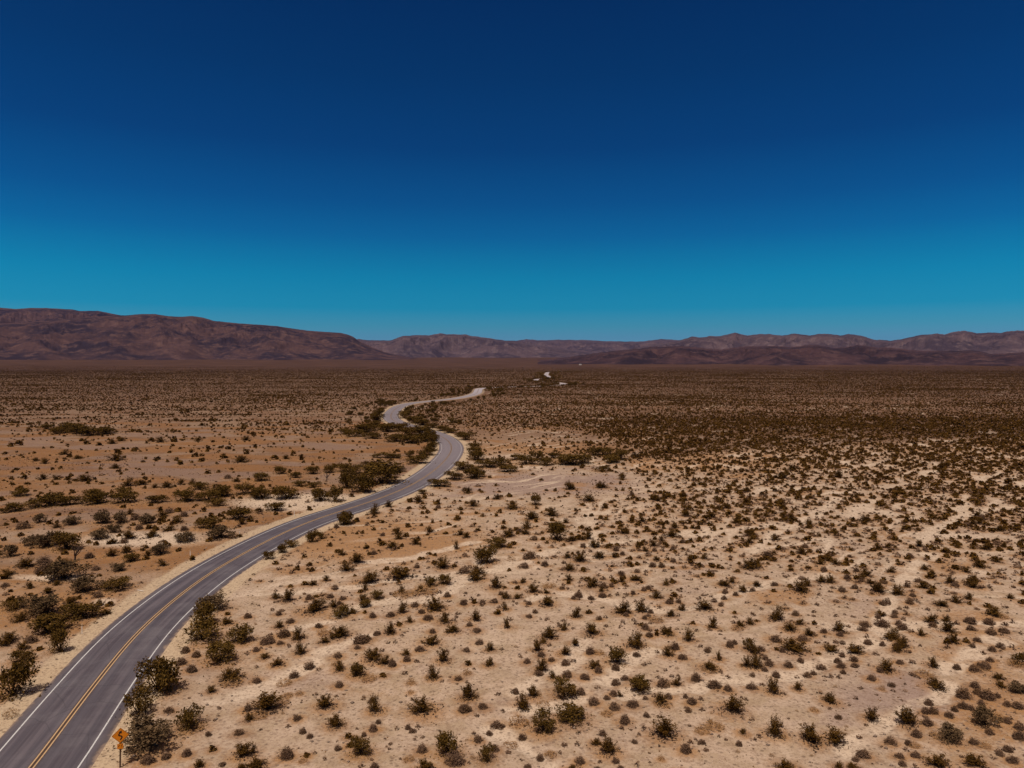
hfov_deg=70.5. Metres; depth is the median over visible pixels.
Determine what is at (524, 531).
creosote bush
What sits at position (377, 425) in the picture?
thicket shrub
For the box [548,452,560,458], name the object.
thicket shrub
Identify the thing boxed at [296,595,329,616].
creosote bush
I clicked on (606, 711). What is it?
grass tussock
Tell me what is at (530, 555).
cushion shrub
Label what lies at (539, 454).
thicket shrub
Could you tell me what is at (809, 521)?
creosote bush
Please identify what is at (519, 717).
grass tussock
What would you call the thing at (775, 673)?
cushion shrub
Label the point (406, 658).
cushion shrub
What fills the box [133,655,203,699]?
thicket shrub
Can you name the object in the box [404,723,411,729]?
cushion shrub
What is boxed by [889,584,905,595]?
creosote bush
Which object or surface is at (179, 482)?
creosote bush
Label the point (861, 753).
cushion shrub
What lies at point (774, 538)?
creosote bush
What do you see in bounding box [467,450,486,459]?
thicket shrub
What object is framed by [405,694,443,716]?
creosote bush
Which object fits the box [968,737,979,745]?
cushion shrub
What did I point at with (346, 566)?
creosote bush
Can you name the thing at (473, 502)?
creosote bush
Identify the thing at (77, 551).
bare tree
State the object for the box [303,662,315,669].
cushion shrub
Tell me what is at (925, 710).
cushion shrub
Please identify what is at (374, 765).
cushion shrub
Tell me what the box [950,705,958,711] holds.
cushion shrub
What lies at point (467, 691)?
creosote bush
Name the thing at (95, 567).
cushion shrub
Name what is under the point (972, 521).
creosote bush
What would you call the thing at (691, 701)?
cushion shrub
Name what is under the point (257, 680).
cushion shrub
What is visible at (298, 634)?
creosote bush
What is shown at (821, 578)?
creosote bush
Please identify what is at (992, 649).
cushion shrub
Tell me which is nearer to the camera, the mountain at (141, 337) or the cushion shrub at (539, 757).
the cushion shrub at (539, 757)
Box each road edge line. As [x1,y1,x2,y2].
[0,395,466,750]
[77,390,481,767]
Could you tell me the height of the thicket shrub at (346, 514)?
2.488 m
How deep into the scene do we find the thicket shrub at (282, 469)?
190.57 m
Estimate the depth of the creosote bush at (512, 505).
146.52 m
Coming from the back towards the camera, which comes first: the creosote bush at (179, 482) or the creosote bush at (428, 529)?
the creosote bush at (179, 482)
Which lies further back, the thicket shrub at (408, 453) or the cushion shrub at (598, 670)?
the thicket shrub at (408, 453)
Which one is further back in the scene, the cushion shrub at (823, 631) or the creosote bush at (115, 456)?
the creosote bush at (115, 456)
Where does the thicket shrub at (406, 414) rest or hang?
on the ground at (392, 689)
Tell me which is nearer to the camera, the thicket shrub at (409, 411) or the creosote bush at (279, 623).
the creosote bush at (279, 623)
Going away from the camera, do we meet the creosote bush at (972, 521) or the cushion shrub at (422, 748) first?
the cushion shrub at (422, 748)
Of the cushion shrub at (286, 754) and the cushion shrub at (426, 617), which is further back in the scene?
the cushion shrub at (426, 617)
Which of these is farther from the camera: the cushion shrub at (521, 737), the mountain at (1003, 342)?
the mountain at (1003, 342)
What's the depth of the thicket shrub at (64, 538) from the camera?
114.33 m
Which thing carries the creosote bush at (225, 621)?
on the ground at (392, 689)
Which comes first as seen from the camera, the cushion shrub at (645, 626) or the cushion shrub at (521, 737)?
the cushion shrub at (521, 737)
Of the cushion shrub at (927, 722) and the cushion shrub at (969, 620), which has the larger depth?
the cushion shrub at (969, 620)
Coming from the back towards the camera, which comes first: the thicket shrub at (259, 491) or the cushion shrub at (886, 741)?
the thicket shrub at (259, 491)
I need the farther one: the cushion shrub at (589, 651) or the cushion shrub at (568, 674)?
the cushion shrub at (589, 651)
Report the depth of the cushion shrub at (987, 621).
82.75 m
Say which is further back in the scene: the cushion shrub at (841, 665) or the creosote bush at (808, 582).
the creosote bush at (808, 582)
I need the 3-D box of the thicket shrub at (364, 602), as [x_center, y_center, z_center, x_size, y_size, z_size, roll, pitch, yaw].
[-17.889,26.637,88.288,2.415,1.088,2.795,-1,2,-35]
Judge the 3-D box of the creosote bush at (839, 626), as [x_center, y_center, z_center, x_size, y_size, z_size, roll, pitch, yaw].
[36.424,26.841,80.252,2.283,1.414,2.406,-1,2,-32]
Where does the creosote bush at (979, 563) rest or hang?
on the ground at (392, 689)
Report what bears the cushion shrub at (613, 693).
on the ground at (392, 689)
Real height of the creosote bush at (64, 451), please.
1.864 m
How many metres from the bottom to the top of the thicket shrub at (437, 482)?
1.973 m
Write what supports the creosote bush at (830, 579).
on the ground at (392, 689)
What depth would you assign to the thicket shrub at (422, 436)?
266.19 m
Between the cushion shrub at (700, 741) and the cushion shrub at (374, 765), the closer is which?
the cushion shrub at (374, 765)
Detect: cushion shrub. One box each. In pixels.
[0,582,9,587]
[13,521,34,529]
[23,635,38,643]
[33,561,50,573]
[36,555,52,564]
[84,552,95,558]
[90,564,101,570]
[91,589,104,598]
[118,538,127,543]
[129,513,139,520]
[135,524,143,529]
[140,753,156,764]
[160,752,170,760]
[163,706,173,713]
[164,508,173,513]
[176,657,186,665]
[178,509,187,516]
[180,645,189,653]
[181,748,192,756]
[184,664,196,673]
[191,651,200,657]
[218,761,225,766]
[234,728,244,735]
[242,703,252,711]
[243,612,251,618]
[251,646,260,651]
[251,677,261,683]
[259,634,275,644]
[275,627,291,637]
[276,746,293,760]
[285,618,295,623]
[288,670,299,678]
[292,714,302,721]
[299,727,305,734]
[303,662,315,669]
[305,594,312,600]
[314,623,323,628]
[332,652,341,659]
[334,680,343,687]
[334,745,341,751]
[352,633,369,644]
[368,612,376,618]
[368,724,377,731]
[369,762,379,767]
[373,631,380,635]
[385,611,394,616]
[387,658,396,667]
[403,655,410,661]
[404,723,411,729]
[409,728,416,733]
[410,601,419,607]
[414,646,424,651]
[416,741,427,754]
[418,609,425,613]
[422,614,433,620]
[443,750,465,767]
[454,674,461,680]
[455,566,470,574]
[457,703,471,713]
[459,598,466,605]
[472,627,480,633]
[473,734,482,742]
[474,638,483,645]
[478,703,487,709]
[486,730,492,735]
[489,598,498,603]
[490,719,503,729]
[491,743,498,752]
[510,687,518,693]
[517,562,528,568]
[518,733,526,740]
[522,551,536,559]
[523,658,530,663]
[533,671,543,676]
[535,752,544,761]
[537,651,545,657]
[541,561,548,566]
[561,659,570,666]
[562,669,571,677]
[574,687,585,695]
[574,756,585,766]
[579,672,589,680]
[585,646,594,654]
[588,696,599,705]
[595,666,602,673]
[598,592,606,597]
[598,729,606,736]
[599,582,608,587]
[602,694,610,700]
[608,701,620,711]
[609,689,617,696]
[611,663,619,670]
[611,678,620,685]
[612,756,619,763]
[616,570,624,575]
[619,714,629,724]
[620,675,629,680]
[626,698,638,708]
[632,652,640,656]
[641,623,649,630]
[643,712,650,717]
[645,632,653,637]
[648,561,655,567]
[657,677,669,687]
[658,563,665,567]
[664,598,672,604]
[664,692,671,699]
[670,641,679,650]
[677,654,687,659]
[680,742,691,754]
[684,706,691,713]
[687,696,696,704]
[690,670,700,681]
[697,739,705,744]
[704,647,711,652]
[705,680,721,688]
[723,682,731,691]
[725,640,733,647]
[735,740,742,746]
[748,682,758,689]
[757,645,765,651]
[762,550,772,555]
[764,658,773,666]
[769,634,781,642]
[772,670,779,677]
[783,660,793,667]
[791,610,799,615]
[796,634,809,641]
[797,657,803,663]
[803,671,812,677]
[816,663,826,670]
[820,566,827,571]
[820,628,827,633]
[833,657,842,663]
[834,713,842,719]
[836,631,843,636]
[836,661,844,668]
[838,586,847,591]
[843,573,851,579]
[848,655,858,661]
[850,662,858,667]
[851,756,859,761]
[855,747,871,759]
[857,626,868,631]
[859,620,873,626]
[863,639,873,644]
[866,674,876,681]
[874,617,890,627]
[878,600,886,605]
[882,597,891,604]
[883,735,897,746]
[887,681,895,687]
[893,752,904,760]
[895,659,903,664]
[896,622,909,629]
[898,760,906,767]
[903,582,910,587]
[904,598,914,604]
[904,739,912,746]
[910,729,922,738]
[910,750,921,758]
[921,706,931,714]
[922,717,933,726]
[923,698,933,705]
[927,622,937,627]
[929,704,939,715]
[944,710,954,718]
[950,580,959,586]
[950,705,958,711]
[952,663,962,670]
[955,686,974,699]
[956,700,967,709]
[963,616,976,624]
[965,624,977,630]
[967,704,973,710]
[968,664,982,671]
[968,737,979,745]
[969,680,980,688]
[971,688,981,694]
[972,636,982,642]
[974,660,990,670]
[976,699,984,704]
[978,688,996,700]
[983,617,995,624]
[984,628,997,635]
[984,727,995,735]
[985,656,994,661]
[987,646,996,651]
[995,642,1005,648]
[995,749,1005,756]
[997,626,1009,633]
[1002,700,1010,706]
[1002,717,1012,724]
[1002,745,1014,753]
[1005,754,1019,764]
[1011,700,1023,709]
[1012,720,1023,730]
[1012,726,1023,740]
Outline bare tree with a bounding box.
[72,546,82,559]
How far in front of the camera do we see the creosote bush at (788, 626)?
80.48 m
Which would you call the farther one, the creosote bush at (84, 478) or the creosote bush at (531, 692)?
the creosote bush at (84, 478)
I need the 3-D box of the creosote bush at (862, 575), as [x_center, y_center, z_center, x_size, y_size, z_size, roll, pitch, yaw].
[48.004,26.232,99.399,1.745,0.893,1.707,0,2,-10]
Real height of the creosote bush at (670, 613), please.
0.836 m
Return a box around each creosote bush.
[0,569,15,575]
[0,631,15,646]
[1,629,19,641]
[3,572,13,579]
[10,611,33,623]
[11,640,31,650]
[12,557,37,569]
[24,580,34,588]
[35,473,48,479]
[36,457,49,463]
[39,586,59,593]
[49,522,65,527]
[58,448,70,454]
[58,596,84,604]
[75,474,96,481]
[103,546,119,558]
[104,452,126,461]
[106,438,117,443]
[108,463,121,468]
[108,537,117,544]
[118,477,137,486]
[119,529,137,538]
[119,543,134,553]
[133,479,151,484]
[140,529,163,539]
[141,549,151,555]
[152,436,168,442]
[155,558,169,566]
[156,510,171,516]
[159,481,175,488]
[160,524,177,531]
[166,515,186,523]
[176,478,187,484]
[193,758,205,767]
[205,684,217,693]
[217,666,250,685]
[221,616,239,625]
[227,741,257,760]
[231,455,255,462]
[235,762,246,767]
[238,517,247,524]
[239,755,268,767]
[241,435,251,440]
[242,713,255,721]
[246,690,290,717]
[247,742,256,755]
[257,652,271,659]
[269,592,280,599]
[270,657,283,668]
[271,619,285,628]
[278,588,299,602]
[288,625,307,640]
[293,640,307,655]
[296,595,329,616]
[307,580,316,585]
[316,693,337,709]
[318,636,329,644]
[322,575,331,581]
[327,624,351,642]
[327,711,346,730]
[329,599,337,607]
[332,562,355,572]
[333,659,344,672]
[337,548,346,554]
[347,607,358,613]
[349,552,370,564]
[355,570,380,586]
[358,593,368,600]
[361,647,382,662]
[366,693,385,715]
[368,503,379,513]
[377,655,392,664]
[383,621,396,634]
[384,500,393,506]
[384,565,424,582]
[386,541,402,550]
[391,527,402,533]
[391,532,405,539]
[394,600,408,615]
[398,585,407,593]
[401,649,409,655]
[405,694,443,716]
[411,537,421,544]
[412,494,423,502]
[414,758,435,767]
[420,633,440,645]
[422,595,450,612]
[426,524,435,532]
[427,663,440,680]
[432,555,454,568]
[436,645,448,664]
[437,611,454,625]
[444,624,460,633]
[453,540,459,549]
[456,529,463,535]
[457,680,478,700]
[459,531,472,537]
[462,486,472,493]
[467,498,478,506]
[467,571,487,582]
[468,565,487,574]
[471,607,480,621]
[484,641,493,651]
[486,656,492,666]
[489,574,504,589]
[496,528,514,538]
[500,601,508,610]
[501,591,511,599]
[503,616,511,628]
[505,500,525,509]
[513,593,523,598]
[513,691,535,712]
[520,519,532,528]
[521,528,530,534]
[522,510,539,519]
[525,583,544,593]
[527,684,541,698]
[531,639,544,652]
[533,657,549,672]
[534,625,558,639]
[538,595,555,607]
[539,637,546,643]
[542,507,560,516]
[548,670,555,678]
[555,645,571,655]
[559,620,568,630]
[562,563,575,571]
[563,481,577,489]
[563,574,572,581]
[565,535,576,541]
[569,607,581,618]
[571,550,589,562]
[571,638,581,647]
[579,493,596,502]
[580,622,602,636]
[584,529,593,539]
[584,577,598,587]
[588,539,599,548]
[588,659,603,670]
[591,737,599,746]
[593,481,609,488]
[593,550,606,558]
[595,733,623,758]
[612,600,632,615]
[617,472,626,479]
[617,575,624,581]
[618,526,628,533]
[623,631,648,648]
[627,574,643,580]
[635,599,650,613]
[637,514,647,521]
[646,711,683,745]
[648,539,658,546]
[650,588,661,598]
[654,691,669,706]
[660,626,675,636]
[661,609,675,617]
[661,645,673,657]
[663,529,681,537]
[663,577,670,585]
[670,675,683,686]
[672,522,678,528]
[677,603,686,610]
[680,510,689,516]
[682,626,695,642]
[691,599,717,611]
[697,659,719,671]
[707,614,718,629]
[713,692,746,714]
[715,650,721,660]
[719,579,730,586]
[723,502,731,508]
[736,620,744,627]
[737,584,750,591]
[739,557,764,570]
[739,654,752,667]
[743,527,754,535]
[743,534,756,542]
[744,616,755,625]
[745,639,760,653]
[747,580,763,587]
[747,652,764,671]
[761,713,788,738]
[765,677,782,696]
[768,604,785,621]
[769,533,782,540]
[773,472,788,478]
[773,757,794,767]
[778,636,813,659]
[783,622,802,631]
[787,512,795,519]
[791,579,810,594]
[792,681,805,690]
[794,546,807,554]
[794,618,803,625]
[794,720,830,752]
[799,627,814,636]
[803,518,815,524]
[803,577,811,586]
[813,558,824,564]
[814,574,828,584]
[820,692,840,704]
[822,643,841,652]
[822,723,848,750]
[824,573,836,583]
[828,558,841,565]
[829,620,851,633]
[832,469,844,477]
[832,760,846,767]
[845,642,865,655]
[856,571,865,578]
[857,514,873,521]
[861,568,873,576]
[864,578,874,583]
[864,707,884,723]
[869,580,890,593]
[872,657,899,674]
[874,609,887,616]
[880,626,901,640]
[884,566,897,572]
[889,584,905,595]
[889,703,928,729]
[891,641,903,653]
[893,634,911,649]
[913,579,931,588]
[915,539,925,546]
[915,627,927,636]
[920,564,929,570]
[922,752,959,767]
[923,613,940,622]
[924,676,949,694]
[926,655,940,668]
[927,569,939,578]
[929,598,948,607]
[935,619,960,632]
[938,461,946,467]
[941,614,952,621]
[944,575,958,583]
[947,633,960,645]
[951,594,962,603]
[957,752,989,767]
[960,566,974,573]
[962,573,979,583]
[962,592,975,600]
[965,577,982,588]
[969,518,980,524]
[970,559,991,570]
[975,517,985,524]
[978,543,992,550]
[982,605,1001,616]
[990,672,1006,680]
[991,555,1000,562]
[993,524,1003,531]
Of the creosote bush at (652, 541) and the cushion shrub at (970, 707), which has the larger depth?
the creosote bush at (652, 541)
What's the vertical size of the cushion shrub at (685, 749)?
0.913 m
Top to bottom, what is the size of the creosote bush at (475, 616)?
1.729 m
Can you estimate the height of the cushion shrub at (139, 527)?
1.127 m
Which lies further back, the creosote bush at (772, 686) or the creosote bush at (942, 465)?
the creosote bush at (942, 465)
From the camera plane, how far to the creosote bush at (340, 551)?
111.46 m
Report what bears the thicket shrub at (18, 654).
on the ground at (392, 689)
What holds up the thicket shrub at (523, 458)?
on the ground at (392, 689)
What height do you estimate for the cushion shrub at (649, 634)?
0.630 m
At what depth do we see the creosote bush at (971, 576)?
96.95 m
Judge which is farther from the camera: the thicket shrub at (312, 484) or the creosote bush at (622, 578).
the thicket shrub at (312, 484)
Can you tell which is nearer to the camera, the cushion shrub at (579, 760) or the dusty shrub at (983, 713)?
the cushion shrub at (579, 760)
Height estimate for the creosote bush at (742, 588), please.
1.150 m
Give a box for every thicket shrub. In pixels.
[0,508,14,513]
[0,596,29,612]
[0,653,51,703]
[2,502,31,513]
[5,487,33,497]
[5,649,36,662]
[21,612,82,642]
[24,493,56,509]
[37,423,55,429]
[41,626,76,654]
[43,491,64,504]
[45,530,90,553]
[46,495,82,508]
[49,422,77,432]
[49,426,64,434]
[57,600,106,623]
[62,425,89,433]
[75,426,106,436]
[80,489,115,505]
[82,488,103,495]
[90,426,115,433]
[97,575,138,592]
[102,489,154,505]
[106,683,161,722]
[113,486,132,493]
[119,552,140,563]
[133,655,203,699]
[137,494,172,504]
[169,487,199,502]
[170,702,207,735]
[172,615,225,653]
[183,599,220,628]
[185,488,226,503]
[186,481,211,489]
[192,515,234,529]
[197,639,242,668]
[203,497,227,506]
[207,484,237,497]
[222,506,266,521]
[225,622,258,644]
[233,481,254,495]
[242,486,286,500]
[248,472,270,482]
[262,501,286,511]
[262,550,278,559]
[269,485,308,500]
[272,466,293,474]
[276,543,287,553]
[284,539,307,547]
[287,471,302,477]
[291,480,307,486]
[303,466,320,474]
[304,481,321,488]
[305,529,318,543]
[306,487,330,502]
[315,532,328,539]
[318,603,350,622]
[319,485,344,502]
[323,464,336,473]
[328,468,357,488]
[332,462,350,471]
[334,511,354,524]
[336,428,352,434]
[337,514,353,525]
[343,428,365,437]
[345,473,388,493]
[345,735,375,762]
[347,464,361,473]
[348,661,366,678]
[351,423,377,431]
[356,598,370,607]
[358,458,411,488]
[359,460,385,472]
[361,432,381,438]
[366,589,383,599]
[368,420,379,424]
[369,413,384,421]
[371,423,384,430]
[372,453,381,457]
[373,408,384,414]
[377,422,398,432]
[378,451,394,458]
[383,433,406,442]
[389,453,402,458]
[392,422,409,430]
[393,425,418,434]
[396,411,411,418]
[398,435,427,443]
[399,410,413,414]
[402,453,429,465]
[403,416,422,423]
[404,450,414,456]
[406,425,432,435]
[409,419,430,425]
[413,433,434,442]
[417,576,439,587]
[420,445,440,455]
[423,428,438,441]
[424,422,439,427]
[424,478,451,487]
[426,434,441,443]
[426,441,439,450]
[430,730,475,758]
[434,425,449,430]
[436,574,452,585]
[441,427,457,432]
[443,469,467,482]
[447,417,455,423]
[451,461,475,470]
[454,431,475,439]
[455,466,490,479]
[464,442,481,447]
[464,544,499,566]
[466,447,481,452]
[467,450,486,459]
[473,741,496,763]
[474,459,497,469]
[485,536,508,548]
[488,456,512,466]
[496,463,535,472]
[510,453,521,459]
[513,454,538,464]
[524,706,563,739]
[528,450,543,458]
[529,492,542,505]
[535,457,552,465]
[546,523,568,541]
[547,520,565,526]
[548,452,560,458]
[549,675,580,703]
[549,701,592,729]
[551,453,587,465]
[566,452,595,464]
[582,445,605,456]
[591,465,609,471]
[600,446,613,454]
[602,645,634,667]
[605,454,623,463]
[611,448,629,459]
[625,673,654,698]
[741,638,750,651]
[1007,651,1023,664]
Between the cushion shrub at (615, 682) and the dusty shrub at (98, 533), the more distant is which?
the dusty shrub at (98, 533)
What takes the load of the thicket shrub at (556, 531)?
on the ground at (392, 689)
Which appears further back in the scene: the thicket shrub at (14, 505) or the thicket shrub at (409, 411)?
the thicket shrub at (409, 411)
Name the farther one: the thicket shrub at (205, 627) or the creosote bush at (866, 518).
the creosote bush at (866, 518)
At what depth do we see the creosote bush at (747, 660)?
70.78 m
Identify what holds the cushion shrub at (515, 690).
on the ground at (392, 689)
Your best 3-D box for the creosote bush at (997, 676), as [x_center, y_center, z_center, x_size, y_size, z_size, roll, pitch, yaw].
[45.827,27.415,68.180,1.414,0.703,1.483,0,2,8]
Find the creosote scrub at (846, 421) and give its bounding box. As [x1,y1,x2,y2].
[0,365,1023,767]
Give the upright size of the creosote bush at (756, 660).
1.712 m
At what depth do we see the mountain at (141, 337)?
5059.83 m
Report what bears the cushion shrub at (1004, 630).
on the ground at (392, 689)
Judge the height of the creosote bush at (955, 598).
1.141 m
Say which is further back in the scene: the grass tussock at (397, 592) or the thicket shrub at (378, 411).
the thicket shrub at (378, 411)
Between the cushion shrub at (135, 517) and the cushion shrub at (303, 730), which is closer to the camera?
the cushion shrub at (303, 730)
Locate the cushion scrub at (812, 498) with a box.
[0,366,1023,767]
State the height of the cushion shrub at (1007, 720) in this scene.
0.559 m
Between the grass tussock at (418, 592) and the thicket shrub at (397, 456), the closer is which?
the grass tussock at (418, 592)
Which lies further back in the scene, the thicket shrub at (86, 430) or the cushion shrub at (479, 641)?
the thicket shrub at (86, 430)
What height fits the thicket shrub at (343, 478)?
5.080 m
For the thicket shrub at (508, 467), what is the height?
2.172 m
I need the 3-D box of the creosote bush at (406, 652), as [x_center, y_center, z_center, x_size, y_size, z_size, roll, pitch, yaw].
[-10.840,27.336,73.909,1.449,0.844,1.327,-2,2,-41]
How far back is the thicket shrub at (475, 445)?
243.69 m
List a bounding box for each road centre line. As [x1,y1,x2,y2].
[28,388,480,767]
[33,376,548,767]
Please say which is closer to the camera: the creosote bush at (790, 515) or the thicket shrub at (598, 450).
the creosote bush at (790, 515)
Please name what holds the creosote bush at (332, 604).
on the ground at (392, 689)
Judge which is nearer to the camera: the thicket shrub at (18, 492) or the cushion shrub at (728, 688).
the cushion shrub at (728, 688)
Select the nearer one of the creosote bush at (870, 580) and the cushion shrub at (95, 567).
the creosote bush at (870, 580)
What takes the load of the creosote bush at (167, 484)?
on the ground at (392, 689)
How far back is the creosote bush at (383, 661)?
71.80 m
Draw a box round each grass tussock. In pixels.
[2,708,18,718]
[5,610,31,619]
[176,720,204,734]
[220,677,242,687]
[250,710,267,719]
[268,695,289,707]
[276,679,292,686]
[316,628,330,634]
[360,673,376,682]
[393,589,415,598]
[412,585,437,595]
[503,740,517,748]
[509,714,528,727]
[542,582,555,588]
[544,751,556,758]
[601,709,612,715]
[647,616,663,622]
[654,699,672,707]
[695,725,708,733]
[703,719,724,731]
[907,740,920,747]
[914,670,934,678]
[928,730,946,740]
[975,739,989,748]
[1008,659,1023,667]
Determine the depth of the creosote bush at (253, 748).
55.52 m
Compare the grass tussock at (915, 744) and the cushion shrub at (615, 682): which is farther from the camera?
the cushion shrub at (615, 682)
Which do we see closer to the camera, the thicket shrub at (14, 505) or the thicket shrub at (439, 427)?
the thicket shrub at (14, 505)
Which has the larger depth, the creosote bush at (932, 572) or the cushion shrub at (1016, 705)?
the creosote bush at (932, 572)
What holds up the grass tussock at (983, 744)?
on the ground at (392, 689)
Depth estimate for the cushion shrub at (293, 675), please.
69.25 m
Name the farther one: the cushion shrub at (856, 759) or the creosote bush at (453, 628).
the creosote bush at (453, 628)
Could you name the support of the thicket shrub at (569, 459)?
on the ground at (392, 689)
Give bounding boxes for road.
[0,372,566,767]
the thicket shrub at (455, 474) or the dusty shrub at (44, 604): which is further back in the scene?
the thicket shrub at (455, 474)
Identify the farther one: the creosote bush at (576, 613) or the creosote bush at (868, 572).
the creosote bush at (868, 572)
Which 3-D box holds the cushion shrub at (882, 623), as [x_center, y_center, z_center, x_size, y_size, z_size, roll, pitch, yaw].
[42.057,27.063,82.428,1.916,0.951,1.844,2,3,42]
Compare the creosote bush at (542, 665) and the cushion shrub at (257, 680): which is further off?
the creosote bush at (542, 665)
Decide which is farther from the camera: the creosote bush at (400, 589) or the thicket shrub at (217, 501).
the thicket shrub at (217, 501)
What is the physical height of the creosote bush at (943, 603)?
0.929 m
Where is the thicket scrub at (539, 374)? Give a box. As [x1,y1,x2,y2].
[347,370,581,418]
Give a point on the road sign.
(120, 735)
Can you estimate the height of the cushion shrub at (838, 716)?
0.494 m
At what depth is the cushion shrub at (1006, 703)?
62.78 m
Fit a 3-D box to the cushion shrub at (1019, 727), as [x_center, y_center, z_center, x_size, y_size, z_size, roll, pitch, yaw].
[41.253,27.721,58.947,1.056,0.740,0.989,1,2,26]
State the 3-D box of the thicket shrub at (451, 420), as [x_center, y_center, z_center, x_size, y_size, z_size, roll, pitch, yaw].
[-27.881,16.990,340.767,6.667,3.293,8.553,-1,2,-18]
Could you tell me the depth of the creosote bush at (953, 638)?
76.80 m
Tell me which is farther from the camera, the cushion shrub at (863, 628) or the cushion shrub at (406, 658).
the cushion shrub at (863, 628)
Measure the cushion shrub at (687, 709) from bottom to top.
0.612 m
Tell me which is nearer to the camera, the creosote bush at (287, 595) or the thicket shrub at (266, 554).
the creosote bush at (287, 595)
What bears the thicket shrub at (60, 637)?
on the ground at (392, 689)
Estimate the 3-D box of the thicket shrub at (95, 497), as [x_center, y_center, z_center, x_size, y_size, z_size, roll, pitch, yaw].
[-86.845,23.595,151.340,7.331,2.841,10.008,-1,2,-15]
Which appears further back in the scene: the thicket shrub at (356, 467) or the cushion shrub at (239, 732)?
the thicket shrub at (356, 467)
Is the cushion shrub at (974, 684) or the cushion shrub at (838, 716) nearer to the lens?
the cushion shrub at (838, 716)
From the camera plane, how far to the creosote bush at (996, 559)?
107.39 m
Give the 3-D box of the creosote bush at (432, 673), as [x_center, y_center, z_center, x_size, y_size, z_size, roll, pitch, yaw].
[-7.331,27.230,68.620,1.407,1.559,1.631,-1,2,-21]
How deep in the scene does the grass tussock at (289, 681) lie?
67.84 m
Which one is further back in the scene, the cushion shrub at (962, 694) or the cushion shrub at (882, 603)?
the cushion shrub at (882, 603)
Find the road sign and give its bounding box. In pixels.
[112,728,128,767]
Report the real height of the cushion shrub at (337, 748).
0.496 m
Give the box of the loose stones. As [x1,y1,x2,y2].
[0,503,1023,767]
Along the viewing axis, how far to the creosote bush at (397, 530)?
125.72 m
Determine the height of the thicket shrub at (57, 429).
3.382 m
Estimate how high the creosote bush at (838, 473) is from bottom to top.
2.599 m
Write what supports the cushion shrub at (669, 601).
on the ground at (392, 689)
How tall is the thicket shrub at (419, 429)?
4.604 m
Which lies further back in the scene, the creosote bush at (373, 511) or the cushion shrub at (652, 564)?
the creosote bush at (373, 511)
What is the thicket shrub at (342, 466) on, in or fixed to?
on the ground at (392, 689)
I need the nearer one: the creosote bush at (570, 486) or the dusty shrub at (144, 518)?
the dusty shrub at (144, 518)
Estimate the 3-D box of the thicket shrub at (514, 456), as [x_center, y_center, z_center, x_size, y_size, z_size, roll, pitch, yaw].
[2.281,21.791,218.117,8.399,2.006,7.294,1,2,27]
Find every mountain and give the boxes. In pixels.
[0,308,115,323]
[0,314,414,359]
[357,333,594,357]
[518,339,678,352]
[538,345,1023,365]
[640,330,1023,353]
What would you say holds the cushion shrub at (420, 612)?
on the ground at (392, 689)
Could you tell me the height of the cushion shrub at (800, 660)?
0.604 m
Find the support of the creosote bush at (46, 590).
on the ground at (392, 689)
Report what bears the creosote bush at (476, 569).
on the ground at (392, 689)
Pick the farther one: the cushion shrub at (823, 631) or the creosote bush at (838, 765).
the cushion shrub at (823, 631)
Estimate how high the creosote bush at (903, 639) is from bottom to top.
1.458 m
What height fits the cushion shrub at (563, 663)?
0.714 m
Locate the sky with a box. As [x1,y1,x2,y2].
[0,0,1023,341]
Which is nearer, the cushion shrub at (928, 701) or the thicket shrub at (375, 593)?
the cushion shrub at (928, 701)
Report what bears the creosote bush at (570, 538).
on the ground at (392, 689)
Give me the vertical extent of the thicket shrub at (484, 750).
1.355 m
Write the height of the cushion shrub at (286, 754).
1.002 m
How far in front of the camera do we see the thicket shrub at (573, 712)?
60.43 m
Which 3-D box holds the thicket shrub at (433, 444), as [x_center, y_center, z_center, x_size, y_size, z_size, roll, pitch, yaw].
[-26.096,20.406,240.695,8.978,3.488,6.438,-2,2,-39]
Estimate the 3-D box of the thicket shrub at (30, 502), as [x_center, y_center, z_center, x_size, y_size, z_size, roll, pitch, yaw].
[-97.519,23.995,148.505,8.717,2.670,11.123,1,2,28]
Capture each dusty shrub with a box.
[0,544,21,558]
[16,534,37,547]
[17,592,67,618]
[28,530,57,548]
[32,513,47,523]
[35,558,106,584]
[61,514,81,525]
[66,575,109,595]
[87,528,111,540]
[90,509,114,526]
[105,522,122,534]
[106,712,184,764]
[108,562,129,572]
[112,510,127,524]
[134,513,157,524]
[149,540,169,557]
[173,531,197,544]
[190,589,232,615]
[205,525,246,540]
[937,721,966,747]
[966,704,1002,733]
[997,680,1023,694]
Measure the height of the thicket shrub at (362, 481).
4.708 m
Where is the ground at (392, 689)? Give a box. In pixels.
[0,357,1023,767]
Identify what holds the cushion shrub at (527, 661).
on the ground at (392, 689)
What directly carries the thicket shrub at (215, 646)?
on the ground at (392, 689)
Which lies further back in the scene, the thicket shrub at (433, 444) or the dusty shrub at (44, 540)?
the thicket shrub at (433, 444)
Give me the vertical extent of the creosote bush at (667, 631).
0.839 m
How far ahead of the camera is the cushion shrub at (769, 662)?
71.25 m
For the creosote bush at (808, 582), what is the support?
on the ground at (392, 689)
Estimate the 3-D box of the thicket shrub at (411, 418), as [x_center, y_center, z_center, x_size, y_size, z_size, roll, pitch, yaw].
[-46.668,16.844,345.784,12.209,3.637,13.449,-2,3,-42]
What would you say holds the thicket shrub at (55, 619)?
on the ground at (392, 689)
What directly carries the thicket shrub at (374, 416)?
on the ground at (392, 689)
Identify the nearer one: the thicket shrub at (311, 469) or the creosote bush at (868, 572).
the creosote bush at (868, 572)
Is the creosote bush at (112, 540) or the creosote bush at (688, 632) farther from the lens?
the creosote bush at (112, 540)
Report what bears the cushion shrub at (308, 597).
on the ground at (392, 689)

